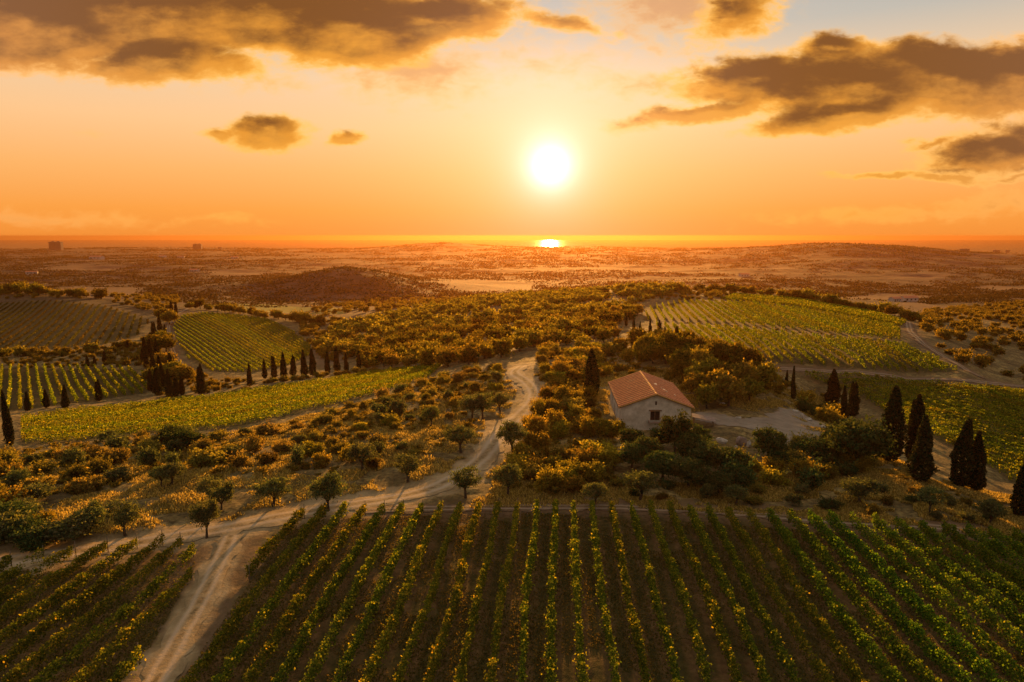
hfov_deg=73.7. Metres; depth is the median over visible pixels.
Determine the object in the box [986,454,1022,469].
vine hedge
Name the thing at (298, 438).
shrub
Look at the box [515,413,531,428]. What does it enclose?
shrub
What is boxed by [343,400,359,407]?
shrub
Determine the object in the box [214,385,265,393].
vine hedge
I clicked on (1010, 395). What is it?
vine hedge
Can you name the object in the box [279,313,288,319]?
woodland tree
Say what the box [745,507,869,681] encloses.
vine hedge
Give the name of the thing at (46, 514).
shrub
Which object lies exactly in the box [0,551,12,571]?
vine hedge
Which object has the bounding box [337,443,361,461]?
shrub
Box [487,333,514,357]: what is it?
woodland tree
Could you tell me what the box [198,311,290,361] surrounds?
vine hedge
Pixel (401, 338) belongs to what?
woodland tree
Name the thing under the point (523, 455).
shrub
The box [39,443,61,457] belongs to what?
shrub
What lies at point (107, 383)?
vine hedge
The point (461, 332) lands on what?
woodland tree
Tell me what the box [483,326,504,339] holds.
woodland tree
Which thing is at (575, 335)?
woodland tree
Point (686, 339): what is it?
oak tree
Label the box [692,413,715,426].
table
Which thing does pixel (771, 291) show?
woodland tree
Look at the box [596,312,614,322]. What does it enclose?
woodland tree
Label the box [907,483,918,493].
shrub
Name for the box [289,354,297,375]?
cypress tree
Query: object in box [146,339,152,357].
cypress tree
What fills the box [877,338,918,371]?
vine hedge
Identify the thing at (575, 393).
shrub
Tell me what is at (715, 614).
vine hedge
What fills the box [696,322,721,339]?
vine hedge
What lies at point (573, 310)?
woodland tree
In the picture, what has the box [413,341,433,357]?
woodland tree
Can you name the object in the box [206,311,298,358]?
vine hedge
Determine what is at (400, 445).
shrub
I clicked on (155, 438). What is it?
shrub
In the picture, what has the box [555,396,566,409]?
shrub
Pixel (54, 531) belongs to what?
shrub
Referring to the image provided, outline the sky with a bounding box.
[0,0,1023,239]
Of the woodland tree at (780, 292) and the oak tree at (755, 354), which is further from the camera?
the woodland tree at (780, 292)
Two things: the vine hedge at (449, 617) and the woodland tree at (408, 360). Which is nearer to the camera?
the vine hedge at (449, 617)
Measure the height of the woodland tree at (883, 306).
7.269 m
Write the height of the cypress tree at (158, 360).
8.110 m
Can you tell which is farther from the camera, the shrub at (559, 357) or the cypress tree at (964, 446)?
the shrub at (559, 357)
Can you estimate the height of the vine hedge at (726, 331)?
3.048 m
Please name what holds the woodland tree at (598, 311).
on the ground at (388, 481)
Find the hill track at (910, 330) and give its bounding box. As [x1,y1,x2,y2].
[904,322,985,378]
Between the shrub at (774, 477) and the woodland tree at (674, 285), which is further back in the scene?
the woodland tree at (674, 285)
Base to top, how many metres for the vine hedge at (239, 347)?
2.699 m
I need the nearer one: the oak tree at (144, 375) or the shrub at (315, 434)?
the shrub at (315, 434)
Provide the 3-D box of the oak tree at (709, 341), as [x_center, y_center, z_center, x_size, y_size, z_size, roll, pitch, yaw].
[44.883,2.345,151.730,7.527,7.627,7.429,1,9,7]
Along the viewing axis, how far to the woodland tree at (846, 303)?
348.92 m
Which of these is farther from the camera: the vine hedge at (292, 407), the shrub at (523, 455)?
the vine hedge at (292, 407)
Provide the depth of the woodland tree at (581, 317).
253.52 m
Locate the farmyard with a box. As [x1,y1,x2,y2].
[695,407,821,441]
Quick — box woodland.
[312,280,686,351]
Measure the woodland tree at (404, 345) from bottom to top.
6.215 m
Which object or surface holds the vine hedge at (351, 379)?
on the ground at (388, 481)
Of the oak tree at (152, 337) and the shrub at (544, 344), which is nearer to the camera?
the shrub at (544, 344)
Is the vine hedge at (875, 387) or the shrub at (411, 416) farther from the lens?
the vine hedge at (875, 387)
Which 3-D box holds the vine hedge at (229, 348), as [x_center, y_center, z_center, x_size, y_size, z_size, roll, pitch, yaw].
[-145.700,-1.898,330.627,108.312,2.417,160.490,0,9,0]
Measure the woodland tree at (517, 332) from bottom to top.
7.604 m
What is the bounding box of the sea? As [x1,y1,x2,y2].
[0,240,1023,253]
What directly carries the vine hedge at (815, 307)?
on the ground at (388, 481)
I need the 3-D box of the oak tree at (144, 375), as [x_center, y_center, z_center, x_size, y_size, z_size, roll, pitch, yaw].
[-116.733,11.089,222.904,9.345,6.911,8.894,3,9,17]
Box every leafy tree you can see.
[616,440,647,469]
[618,425,644,444]
[630,435,664,455]
[638,449,684,479]
[647,424,669,445]
[658,408,693,453]
[670,432,712,463]
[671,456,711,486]
[684,440,728,473]
[690,423,714,442]
[713,443,755,471]
[751,423,790,455]
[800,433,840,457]
[811,414,898,460]
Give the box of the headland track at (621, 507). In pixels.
[355,502,1022,535]
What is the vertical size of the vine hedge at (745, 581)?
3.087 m
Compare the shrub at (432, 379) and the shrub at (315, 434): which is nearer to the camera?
the shrub at (315, 434)
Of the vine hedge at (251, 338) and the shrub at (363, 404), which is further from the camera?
the vine hedge at (251, 338)
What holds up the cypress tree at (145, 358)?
on the ground at (388, 481)
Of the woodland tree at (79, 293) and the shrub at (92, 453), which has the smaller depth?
the shrub at (92, 453)
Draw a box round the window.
[650,411,659,420]
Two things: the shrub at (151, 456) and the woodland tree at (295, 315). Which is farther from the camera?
the woodland tree at (295, 315)
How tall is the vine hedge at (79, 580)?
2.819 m
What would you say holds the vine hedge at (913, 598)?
on the ground at (388, 481)
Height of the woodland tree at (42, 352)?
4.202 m
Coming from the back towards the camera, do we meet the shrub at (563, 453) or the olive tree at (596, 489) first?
the shrub at (563, 453)
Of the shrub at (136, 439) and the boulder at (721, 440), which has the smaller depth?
the boulder at (721, 440)
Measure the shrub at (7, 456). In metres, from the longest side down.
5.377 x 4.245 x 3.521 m
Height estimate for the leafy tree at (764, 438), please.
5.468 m
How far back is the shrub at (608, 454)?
88.94 m
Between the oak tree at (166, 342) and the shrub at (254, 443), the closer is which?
the shrub at (254, 443)
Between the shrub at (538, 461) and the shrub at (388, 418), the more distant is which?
the shrub at (388, 418)
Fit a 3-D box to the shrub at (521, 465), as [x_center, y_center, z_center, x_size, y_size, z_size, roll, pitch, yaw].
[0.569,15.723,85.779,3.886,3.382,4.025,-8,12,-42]
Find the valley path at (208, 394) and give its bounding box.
[42,377,331,412]
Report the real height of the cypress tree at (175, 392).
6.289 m
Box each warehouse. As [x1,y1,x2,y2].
[25,271,37,274]
[89,256,104,259]
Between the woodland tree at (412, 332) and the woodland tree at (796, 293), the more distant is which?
the woodland tree at (796, 293)
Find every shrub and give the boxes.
[0,444,23,467]
[0,466,31,486]
[0,471,7,477]
[0,479,6,490]
[0,484,31,505]
[0,488,42,517]
[0,501,30,544]
[5,444,19,457]
[6,506,94,545]
[8,457,24,469]
[8,492,47,516]
[8,507,52,552]
[18,469,56,490]
[19,447,46,464]
[21,473,58,501]
[27,458,59,473]
[32,506,58,521]
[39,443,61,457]
[42,499,104,540]
[51,447,69,458]
[56,457,90,480]
[58,442,86,466]
[63,467,107,493]
[80,446,103,460]
[83,442,101,450]
[85,454,112,475]
[94,425,118,441]
[96,445,132,464]
[101,428,136,449]
[101,462,131,479]
[130,433,147,445]
[132,428,149,437]
[136,439,162,468]
[137,435,161,451]
[139,435,162,449]
[153,420,185,446]
[158,432,186,451]
[165,446,182,464]
[174,426,208,447]
[178,422,198,432]
[183,441,226,469]
[184,433,214,454]
[205,428,231,440]
[217,441,241,451]
[221,441,244,458]
[225,450,255,467]
[237,427,252,435]
[241,431,266,451]
[253,418,281,435]
[258,446,278,464]
[268,439,293,452]
[270,376,277,381]
[278,374,285,381]
[286,441,305,464]
[288,422,304,429]
[289,374,297,380]
[291,432,306,442]
[299,440,325,457]
[307,421,318,428]
[308,410,336,423]
[308,428,323,441]
[312,450,332,465]
[313,369,320,377]
[324,404,338,414]
[325,433,340,445]
[328,439,349,454]
[331,418,342,427]
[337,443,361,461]
[338,429,350,438]
[339,369,349,374]
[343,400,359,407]
[347,407,357,417]
[350,366,359,372]
[351,414,363,420]
[352,420,368,430]
[356,430,370,438]
[357,396,370,409]
[365,457,382,468]
[368,429,389,445]
[369,399,386,414]
[371,438,387,454]
[373,385,389,397]
[373,410,386,422]
[379,394,396,406]
[380,411,401,425]
[382,391,404,399]
[386,393,409,414]
[387,420,401,428]
[389,381,408,393]
[393,440,406,449]
[401,390,411,394]
[402,390,415,399]
[404,412,414,419]
[407,447,420,454]
[414,375,428,385]
[417,404,437,413]
[420,391,431,399]
[422,386,437,395]
[424,397,435,404]
[428,375,436,382]
[435,370,449,375]
[435,374,451,383]
[442,389,453,399]
[442,424,451,436]
[445,394,461,404]
[445,410,455,418]
[450,369,467,381]
[461,366,479,375]
[466,379,484,392]
[468,371,479,377]
[476,373,489,379]
[487,382,504,389]
[488,367,505,381]
[491,361,502,371]
[504,448,529,475]
[504,452,530,462]
[511,437,531,455]
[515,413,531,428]
[522,429,551,449]
[522,445,544,459]
[522,459,546,478]
[523,406,554,435]
[527,452,546,467]
[528,394,547,405]
[528,397,546,415]
[528,461,570,494]
[532,445,551,457]
[534,384,556,399]
[535,353,550,361]
[536,343,549,354]
[536,362,551,372]
[541,341,558,350]
[541,452,562,468]
[542,397,562,414]
[544,370,566,379]
[545,351,554,358]
[545,408,564,428]
[547,376,564,385]
[548,418,572,438]
[549,340,561,354]
[549,356,572,373]
[550,446,576,459]
[552,378,571,401]
[553,355,582,366]
[554,355,573,360]
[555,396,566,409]
[555,455,585,476]
[558,466,575,483]
[560,394,586,410]
[561,470,587,492]
[564,345,574,354]
[564,368,584,379]
[567,402,583,418]
[567,414,597,433]
[568,346,583,356]
[568,388,584,401]
[569,442,601,465]
[571,355,602,373]
[571,413,584,423]
[572,334,592,347]
[574,345,603,356]
[575,354,587,366]
[577,382,598,398]
[578,415,599,437]
[578,459,605,481]
[579,439,615,451]
[581,340,601,349]
[582,396,597,407]
[582,405,605,418]
[593,443,624,467]
[595,417,628,438]
[595,458,612,473]
[597,340,624,352]
[598,364,613,375]
[600,343,616,356]
[609,362,632,370]
[609,475,630,486]
[612,335,630,350]
[619,347,635,359]
[629,487,640,495]
[633,347,647,360]
[653,491,668,499]
[658,477,678,489]
[699,480,719,499]
[715,451,759,488]
[718,468,761,480]
[741,492,770,504]
[745,452,764,474]
[747,480,765,494]
[754,465,792,485]
[762,456,787,472]
[766,445,792,463]
[781,443,810,462]
[782,440,802,452]
[783,488,804,506]
[784,451,823,470]
[786,452,823,476]
[788,430,812,444]
[788,438,806,453]
[792,479,810,493]
[794,456,828,489]
[795,387,816,402]
[795,394,812,412]
[809,404,826,415]
[814,403,845,421]
[815,493,844,510]
[816,399,836,408]
[817,446,841,466]
[817,461,840,479]
[819,418,837,439]
[822,400,842,411]
[831,416,855,424]
[834,456,861,475]
[865,501,880,514]
[874,479,889,492]
[881,491,895,505]
[904,491,920,502]
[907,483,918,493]
[929,509,943,520]
[944,493,960,505]
[954,507,976,520]
[982,513,997,520]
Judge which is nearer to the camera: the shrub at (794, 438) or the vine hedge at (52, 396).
the shrub at (794, 438)
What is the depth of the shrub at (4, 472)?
85.44 m
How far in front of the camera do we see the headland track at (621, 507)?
75.49 m
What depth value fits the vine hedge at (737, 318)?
273.91 m
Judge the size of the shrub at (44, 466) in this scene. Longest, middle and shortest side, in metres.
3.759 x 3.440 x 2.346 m
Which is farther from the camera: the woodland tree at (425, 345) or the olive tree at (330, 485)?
the woodland tree at (425, 345)
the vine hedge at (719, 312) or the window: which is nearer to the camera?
the window
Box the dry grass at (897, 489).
[0,367,1023,544]
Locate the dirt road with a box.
[0,365,543,570]
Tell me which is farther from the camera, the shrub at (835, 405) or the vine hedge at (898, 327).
the vine hedge at (898, 327)
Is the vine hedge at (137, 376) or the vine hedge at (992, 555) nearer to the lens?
the vine hedge at (992, 555)
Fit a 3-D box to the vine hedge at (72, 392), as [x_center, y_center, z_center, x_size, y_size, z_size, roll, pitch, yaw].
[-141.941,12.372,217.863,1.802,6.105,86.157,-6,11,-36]
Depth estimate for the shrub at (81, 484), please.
82.14 m
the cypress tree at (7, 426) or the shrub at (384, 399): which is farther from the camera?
the shrub at (384, 399)
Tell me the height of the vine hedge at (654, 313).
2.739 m
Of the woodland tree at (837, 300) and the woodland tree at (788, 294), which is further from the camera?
the woodland tree at (788, 294)
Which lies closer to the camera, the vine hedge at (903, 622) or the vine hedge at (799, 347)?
the vine hedge at (903, 622)
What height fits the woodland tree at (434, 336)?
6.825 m
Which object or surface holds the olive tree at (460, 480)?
on the ground at (388, 481)
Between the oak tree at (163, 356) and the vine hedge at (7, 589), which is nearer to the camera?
the vine hedge at (7, 589)
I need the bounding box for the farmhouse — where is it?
[608,371,694,430]
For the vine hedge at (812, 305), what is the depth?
321.62 m
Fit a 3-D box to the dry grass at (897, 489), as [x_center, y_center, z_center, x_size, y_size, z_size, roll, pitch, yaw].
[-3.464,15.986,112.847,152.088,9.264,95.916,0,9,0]
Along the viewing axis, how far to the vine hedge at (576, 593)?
56.11 m
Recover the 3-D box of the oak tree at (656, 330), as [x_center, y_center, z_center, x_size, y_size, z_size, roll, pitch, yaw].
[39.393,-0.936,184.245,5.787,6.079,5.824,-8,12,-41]
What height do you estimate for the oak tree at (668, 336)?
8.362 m
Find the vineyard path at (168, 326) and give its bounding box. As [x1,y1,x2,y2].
[166,308,188,366]
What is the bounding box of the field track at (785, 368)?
[776,366,1023,386]
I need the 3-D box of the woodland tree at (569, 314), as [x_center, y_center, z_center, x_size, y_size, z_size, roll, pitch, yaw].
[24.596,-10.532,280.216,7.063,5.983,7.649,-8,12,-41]
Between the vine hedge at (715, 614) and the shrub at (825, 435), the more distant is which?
the shrub at (825, 435)
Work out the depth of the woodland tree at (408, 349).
220.30 m
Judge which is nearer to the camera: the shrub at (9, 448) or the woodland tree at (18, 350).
the shrub at (9, 448)
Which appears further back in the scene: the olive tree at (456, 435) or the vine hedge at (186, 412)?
the vine hedge at (186, 412)
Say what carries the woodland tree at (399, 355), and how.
on the ground at (388, 481)
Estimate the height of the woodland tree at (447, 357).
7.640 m
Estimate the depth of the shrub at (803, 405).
132.01 m
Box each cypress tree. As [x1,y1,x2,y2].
[0,390,14,445]
[24,391,31,410]
[41,389,50,407]
[59,384,69,407]
[85,355,89,365]
[94,379,103,400]
[101,351,106,362]
[140,348,143,363]
[141,337,146,351]
[143,349,148,366]
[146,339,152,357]
[146,369,152,391]
[149,353,154,368]
[151,322,156,333]
[151,367,163,394]
[153,338,159,356]
[155,355,161,366]
[157,315,162,330]
[158,363,165,386]
[163,368,172,393]
[167,353,172,361]
[171,377,179,396]
[174,302,177,314]
[179,376,184,394]
[195,363,206,394]
[246,363,252,385]
[262,359,267,378]
[270,356,277,377]
[280,352,287,375]
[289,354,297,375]
[300,350,307,374]
[308,349,316,375]
[324,351,330,372]
[333,346,340,370]
[344,353,348,369]
[356,350,361,368]
[582,348,600,395]
[624,314,627,325]
[648,318,651,331]
[791,366,796,399]
[823,368,841,402]
[839,385,849,417]
[848,381,860,416]
[878,385,908,460]
[904,394,926,460]
[904,415,939,481]
[948,419,976,486]
[967,430,987,490]
[1009,462,1023,515]
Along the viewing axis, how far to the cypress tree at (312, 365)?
217.81 m
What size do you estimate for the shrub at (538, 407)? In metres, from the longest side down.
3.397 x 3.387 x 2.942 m
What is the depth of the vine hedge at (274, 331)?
354.65 m
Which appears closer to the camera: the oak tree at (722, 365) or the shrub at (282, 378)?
the oak tree at (722, 365)
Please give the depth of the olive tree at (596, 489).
76.22 m
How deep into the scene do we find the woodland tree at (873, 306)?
336.43 m
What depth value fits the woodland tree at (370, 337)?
284.95 m
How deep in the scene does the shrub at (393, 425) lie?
108.08 m
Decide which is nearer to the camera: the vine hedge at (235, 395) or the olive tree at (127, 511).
the olive tree at (127, 511)
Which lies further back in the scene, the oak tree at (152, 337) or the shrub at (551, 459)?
the oak tree at (152, 337)
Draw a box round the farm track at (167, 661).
[141,534,245,681]
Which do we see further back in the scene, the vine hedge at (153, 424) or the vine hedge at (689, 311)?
the vine hedge at (689, 311)
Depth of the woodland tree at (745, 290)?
398.04 m
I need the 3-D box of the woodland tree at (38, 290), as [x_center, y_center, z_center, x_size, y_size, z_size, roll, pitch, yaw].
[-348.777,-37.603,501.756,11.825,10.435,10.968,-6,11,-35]
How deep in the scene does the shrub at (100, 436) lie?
118.58 m
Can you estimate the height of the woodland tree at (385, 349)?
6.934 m
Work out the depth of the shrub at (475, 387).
132.49 m
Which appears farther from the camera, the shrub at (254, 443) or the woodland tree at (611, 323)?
the woodland tree at (611, 323)
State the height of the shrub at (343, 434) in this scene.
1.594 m
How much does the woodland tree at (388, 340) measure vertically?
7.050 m
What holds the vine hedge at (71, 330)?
on the ground at (388, 481)
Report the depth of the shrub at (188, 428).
112.67 m
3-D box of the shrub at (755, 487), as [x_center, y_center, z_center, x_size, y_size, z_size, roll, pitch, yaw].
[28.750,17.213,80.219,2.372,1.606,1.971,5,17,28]
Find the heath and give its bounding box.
[0,242,1023,307]
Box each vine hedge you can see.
[0,300,26,319]
[0,300,33,324]
[0,300,39,328]
[0,300,45,333]
[0,300,50,338]
[0,300,56,345]
[0,300,62,350]
[0,301,19,315]
[0,363,3,392]
[0,530,165,671]
[0,534,139,644]
[0,536,108,621]
[0,541,76,603]
[0,545,44,586]
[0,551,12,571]
[1,532,183,681]
[6,364,12,407]
[12,301,69,348]
[16,363,23,407]
[20,363,440,422]
[20,364,430,418]
[20,366,407,416]
[20,367,436,426]
[20,368,434,428]
[20,370,433,430]
[20,372,429,434]
[20,378,411,439]
[21,364,419,419]
[21,366,437,425]
[21,370,431,432]
[21,374,427,436]
[22,363,442,420]
[22,364,440,424]
[24,302,74,348]
[25,384,393,441]
[26,363,33,407]
[29,539,196,681]
[34,302,81,347]
[34,363,42,404]
[38,367,395,414]
[39,434,85,442]
[42,363,56,404]
[44,303,86,346]
[51,363,62,392]
[53,304,93,347]
[56,369,379,411]
[59,364,78,401]
[62,304,100,347]
[68,364,89,400]
[68,562,194,681]
[73,305,106,345]
[75,363,97,396]
[77,377,322,408]
[84,307,112,343]
[85,364,107,397]
[93,364,117,396]
[95,308,117,342]
[101,364,125,394]
[104,310,123,343]
[104,381,298,405]
[106,643,145,681]
[109,364,134,393]
[115,312,130,340]
[118,364,143,392]
[126,314,135,337]
[127,365,147,388]
[130,382,284,402]
[136,316,141,334]
[155,389,372,431]
[159,395,193,401]
[173,327,236,371]
[174,332,228,371]
[175,321,251,371]
[175,324,244,371]
[176,336,220,370]
[177,320,257,370]
[178,503,328,681]
[179,317,261,369]
[179,343,213,370]
[181,315,268,368]
[181,396,349,427]
[183,314,270,365]
[186,313,279,366]
[190,312,278,362]
[194,312,288,364]
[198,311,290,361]
[202,311,295,360]
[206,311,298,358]
[208,409,290,428]
[211,311,300,357]
[211,501,350,681]
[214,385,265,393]
[217,312,305,355]
[222,312,308,355]
[227,313,309,352]
[232,313,309,351]
[237,314,310,348]
[242,503,367,681]
[244,314,309,346]
[244,504,305,582]
[250,315,309,344]
[257,317,303,339]
[263,317,294,332]
[271,500,387,681]
[299,499,405,681]
[332,499,423,681]
[358,500,444,681]
[392,501,464,681]
[423,501,483,681]
[453,501,503,681]
[483,501,520,681]
[516,497,542,681]
[541,497,559,681]
[567,498,590,681]
[588,498,622,681]
[607,498,652,681]
[627,499,682,681]
[645,499,714,681]
[650,305,657,319]
[656,303,665,319]
[662,302,673,319]
[665,500,742,681]
[667,301,681,319]
[673,300,689,320]
[678,299,697,321]
[680,322,697,336]
[684,298,706,321]
[686,501,771,681]
[688,321,710,339]
[689,299,715,321]
[696,299,725,322]
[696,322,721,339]
[702,299,734,322]
[704,502,802,681]
[705,322,733,344]
[708,299,744,324]
[714,299,755,325]
[715,322,748,348]
[721,299,764,326]
[724,324,763,360]
[724,506,833,681]
[727,296,751,301]
[727,299,774,327]
[728,295,781,303]
[729,294,792,305]
[731,294,901,325]
[732,294,900,325]
[733,293,902,324]
[733,323,773,360]
[734,293,902,323]
[736,292,904,321]
[736,293,903,322]
[737,292,905,322]
[743,325,782,360]
[745,299,806,329]
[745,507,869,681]
[751,293,905,319]
[752,326,793,361]
[755,294,904,319]
[762,294,897,317]
[762,327,802,363]
[765,506,906,681]
[769,302,841,333]
[771,295,892,316]
[771,327,813,363]
[776,303,853,335]
[780,328,825,364]
[782,295,884,314]
[785,304,863,335]
[786,508,941,681]
[789,296,873,311]
[791,330,839,365]
[793,305,873,336]
[801,306,882,337]
[802,330,854,365]
[805,370,1023,413]
[807,508,975,681]
[812,332,866,367]
[812,370,1023,409]
[813,308,891,339]
[824,333,875,369]
[825,310,900,339]
[825,509,1007,681]
[828,309,885,322]
[836,334,883,368]
[837,312,900,335]
[840,382,1023,415]
[848,335,891,369]
[848,386,1023,417]
[849,512,1023,681]
[850,315,900,332]
[858,336,899,370]
[858,390,1023,421]
[863,317,900,331]
[866,393,1023,422]
[868,338,907,370]
[870,512,1023,657]
[871,397,1023,423]
[875,320,900,329]
[875,373,1023,407]
[876,400,1023,429]
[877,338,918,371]
[880,403,1023,429]
[884,406,1023,433]
[885,339,932,371]
[885,375,1023,404]
[890,515,1023,632]
[892,340,946,370]
[892,375,940,384]
[900,341,957,370]
[902,411,1021,440]
[903,408,1023,437]
[903,416,1023,446]
[904,413,1023,442]
[906,419,1023,449]
[914,425,1023,452]
[917,517,1023,611]
[927,351,939,359]
[931,427,1023,454]
[934,431,1023,457]
[939,520,1023,589]
[946,437,1023,463]
[963,381,1023,404]
[963,521,1023,570]
[977,383,1023,401]
[985,382,1023,398]
[985,451,1022,463]
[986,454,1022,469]
[986,525,1023,557]
[987,457,1019,471]
[992,384,1023,398]
[998,384,1023,396]
[999,464,1018,475]
[1004,386,1023,393]
[1008,472,1018,479]
[1008,526,1023,544]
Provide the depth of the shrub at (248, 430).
113.91 m
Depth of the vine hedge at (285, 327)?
378.09 m
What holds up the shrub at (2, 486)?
on the ground at (388, 481)
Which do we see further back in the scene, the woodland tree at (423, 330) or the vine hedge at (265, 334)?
the vine hedge at (265, 334)
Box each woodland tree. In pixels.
[0,347,8,356]
[1,346,11,353]
[9,283,24,294]
[12,344,26,356]
[13,280,27,291]
[24,288,32,294]
[25,281,42,287]
[28,284,45,295]
[30,346,36,352]
[36,346,47,355]
[47,288,58,295]
[59,350,69,356]
[60,345,72,352]
[63,288,73,296]
[72,288,86,296]
[82,344,91,352]
[88,339,99,351]
[93,289,106,298]
[94,286,108,298]
[109,340,123,347]
[121,337,132,346]
[184,301,193,307]
[193,297,205,308]
[219,302,228,310]
[224,302,237,312]
[234,305,243,313]
[239,307,246,312]
[251,307,261,316]
[255,310,268,317]
[269,308,279,317]
[273,310,282,319]
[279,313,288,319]
[289,309,303,314]
[292,311,302,321]
[299,310,309,317]
[299,314,312,323]
[305,314,316,323]
[314,312,326,323]
[337,343,354,351]
[349,344,364,356]
[355,339,369,347]
[355,353,373,366]
[357,342,377,355]
[359,343,378,352]
[360,348,375,356]
[361,360,370,367]
[363,334,377,345]
[363,356,379,367]
[371,341,382,348]
[373,349,394,366]
[376,346,393,352]
[381,352,400,366]
[382,341,399,354]
[383,335,398,346]
[392,330,409,345]
[393,351,410,362]
[394,345,405,353]
[395,340,413,349]
[397,353,418,366]
[401,346,418,357]
[403,326,414,332]
[405,344,419,352]
[406,328,418,340]
[412,329,427,339]
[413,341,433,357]
[414,334,426,340]
[416,342,437,366]
[420,328,432,336]
[420,339,441,349]
[422,332,431,341]
[427,330,440,340]
[432,322,442,330]
[433,341,459,366]
[434,323,447,331]
[440,329,459,346]
[443,318,455,330]
[450,322,465,332]
[450,338,466,348]
[450,344,461,357]
[456,326,469,338]
[456,350,466,362]
[457,344,480,364]
[459,340,482,361]
[467,322,485,332]
[467,333,481,341]
[470,317,483,324]
[473,328,485,337]
[477,343,495,358]
[483,312,496,321]
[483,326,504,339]
[485,323,499,330]
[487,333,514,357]
[497,311,514,322]
[499,318,510,325]
[499,323,514,332]
[500,328,512,338]
[510,334,530,351]
[511,314,522,322]
[511,325,535,338]
[514,319,527,326]
[522,318,538,329]
[524,325,544,346]
[527,320,547,329]
[535,314,547,321]
[538,328,557,343]
[541,309,558,314]
[543,324,558,342]
[545,326,563,340]
[547,313,565,318]
[547,322,566,332]
[554,313,572,330]
[556,333,572,344]
[562,328,574,339]
[563,309,579,317]
[563,322,584,332]
[565,306,577,314]
[565,328,579,332]
[570,331,585,338]
[573,311,588,320]
[576,305,588,313]
[577,309,591,316]
[579,314,601,326]
[581,324,594,336]
[585,303,604,314]
[586,324,601,338]
[593,306,606,317]
[595,326,613,341]
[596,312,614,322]
[605,309,623,323]
[605,320,617,327]
[607,326,623,338]
[608,304,621,310]
[624,304,634,309]
[624,308,637,319]
[633,303,644,314]
[666,283,677,289]
[680,284,689,290]
[695,283,704,289]
[708,283,720,290]
[724,282,733,292]
[728,283,740,292]
[742,287,748,292]
[766,287,773,294]
[776,289,785,295]
[783,292,791,296]
[790,288,801,297]
[798,291,807,298]
[800,287,814,293]
[803,292,814,298]
[810,291,824,300]
[820,296,829,301]
[825,293,838,300]
[833,297,841,304]
[842,300,852,305]
[854,301,865,307]
[866,302,880,312]
[876,300,891,313]
[881,302,899,314]
[883,304,898,314]
[893,306,904,315]
[897,308,911,318]
[906,309,920,320]
[914,314,923,321]
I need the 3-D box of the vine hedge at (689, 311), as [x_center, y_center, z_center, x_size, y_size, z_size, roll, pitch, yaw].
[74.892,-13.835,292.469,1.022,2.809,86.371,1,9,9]
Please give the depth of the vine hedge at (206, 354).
284.71 m
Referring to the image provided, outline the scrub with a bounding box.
[0,287,1023,521]
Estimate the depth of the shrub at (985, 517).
73.79 m
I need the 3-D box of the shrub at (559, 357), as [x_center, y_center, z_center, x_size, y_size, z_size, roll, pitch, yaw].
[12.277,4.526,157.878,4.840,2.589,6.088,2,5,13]
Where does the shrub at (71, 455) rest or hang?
on the ground at (388, 481)
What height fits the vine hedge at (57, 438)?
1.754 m
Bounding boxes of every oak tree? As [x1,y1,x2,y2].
[139,364,165,380]
[144,333,170,344]
[148,350,178,363]
[150,306,175,320]
[153,336,177,351]
[155,328,173,337]
[156,360,173,369]
[159,310,179,323]
[164,360,188,372]
[165,365,195,380]
[627,325,650,344]
[633,329,656,351]
[638,342,659,363]
[647,327,663,335]
[653,329,682,347]
[655,328,672,339]
[664,347,693,368]
[670,358,692,377]
[675,333,696,346]
[679,328,698,338]
[679,370,704,395]
[680,342,699,350]
[680,360,718,378]
[685,345,714,363]
[688,354,723,367]
[690,335,712,347]
[693,381,721,408]
[698,336,727,348]
[698,367,737,401]
[701,336,736,361]
[704,360,740,377]
[713,371,750,406]
[725,354,751,366]
[725,358,764,395]
[727,339,750,360]
[737,374,769,400]
[744,345,767,361]
[748,358,761,367]
[751,359,780,393]
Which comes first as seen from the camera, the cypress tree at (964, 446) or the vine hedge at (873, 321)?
the cypress tree at (964, 446)
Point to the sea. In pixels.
(1014, 246)
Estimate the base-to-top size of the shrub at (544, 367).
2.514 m
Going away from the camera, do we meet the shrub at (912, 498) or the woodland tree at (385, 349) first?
the shrub at (912, 498)
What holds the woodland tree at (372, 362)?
on the ground at (388, 481)
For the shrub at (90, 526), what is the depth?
67.14 m
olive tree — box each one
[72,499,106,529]
[102,497,145,536]
[147,466,166,486]
[155,461,186,484]
[184,496,221,538]
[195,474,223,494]
[204,480,235,511]
[248,476,292,506]
[304,469,347,510]
[345,441,379,470]
[394,448,423,482]
[420,406,439,426]
[441,423,479,452]
[448,464,482,497]
[456,393,487,417]
[472,392,496,419]
[490,391,513,412]
[490,462,524,495]
[493,420,531,450]
[581,482,609,503]
[619,468,659,499]
[723,482,749,503]
[837,475,883,501]
[913,484,946,511]
[970,497,1011,522]
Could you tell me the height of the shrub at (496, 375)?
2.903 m
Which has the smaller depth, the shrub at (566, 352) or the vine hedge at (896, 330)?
the shrub at (566, 352)
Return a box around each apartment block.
[48,241,63,249]
[193,244,201,249]
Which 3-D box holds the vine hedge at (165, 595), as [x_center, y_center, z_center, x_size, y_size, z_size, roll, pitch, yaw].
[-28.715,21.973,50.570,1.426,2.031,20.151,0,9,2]
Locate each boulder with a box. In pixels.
[716,437,727,443]
[736,436,746,445]
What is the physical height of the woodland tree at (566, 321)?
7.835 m
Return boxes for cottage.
[738,273,749,276]
[888,296,902,301]
[900,295,918,301]
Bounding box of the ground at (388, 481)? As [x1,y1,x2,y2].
[0,243,1023,681]
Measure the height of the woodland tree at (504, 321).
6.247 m
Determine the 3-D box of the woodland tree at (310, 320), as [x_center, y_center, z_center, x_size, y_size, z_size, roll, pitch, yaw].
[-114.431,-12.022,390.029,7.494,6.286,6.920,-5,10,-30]
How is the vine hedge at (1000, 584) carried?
on the ground at (388, 481)
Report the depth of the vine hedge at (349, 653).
55.40 m

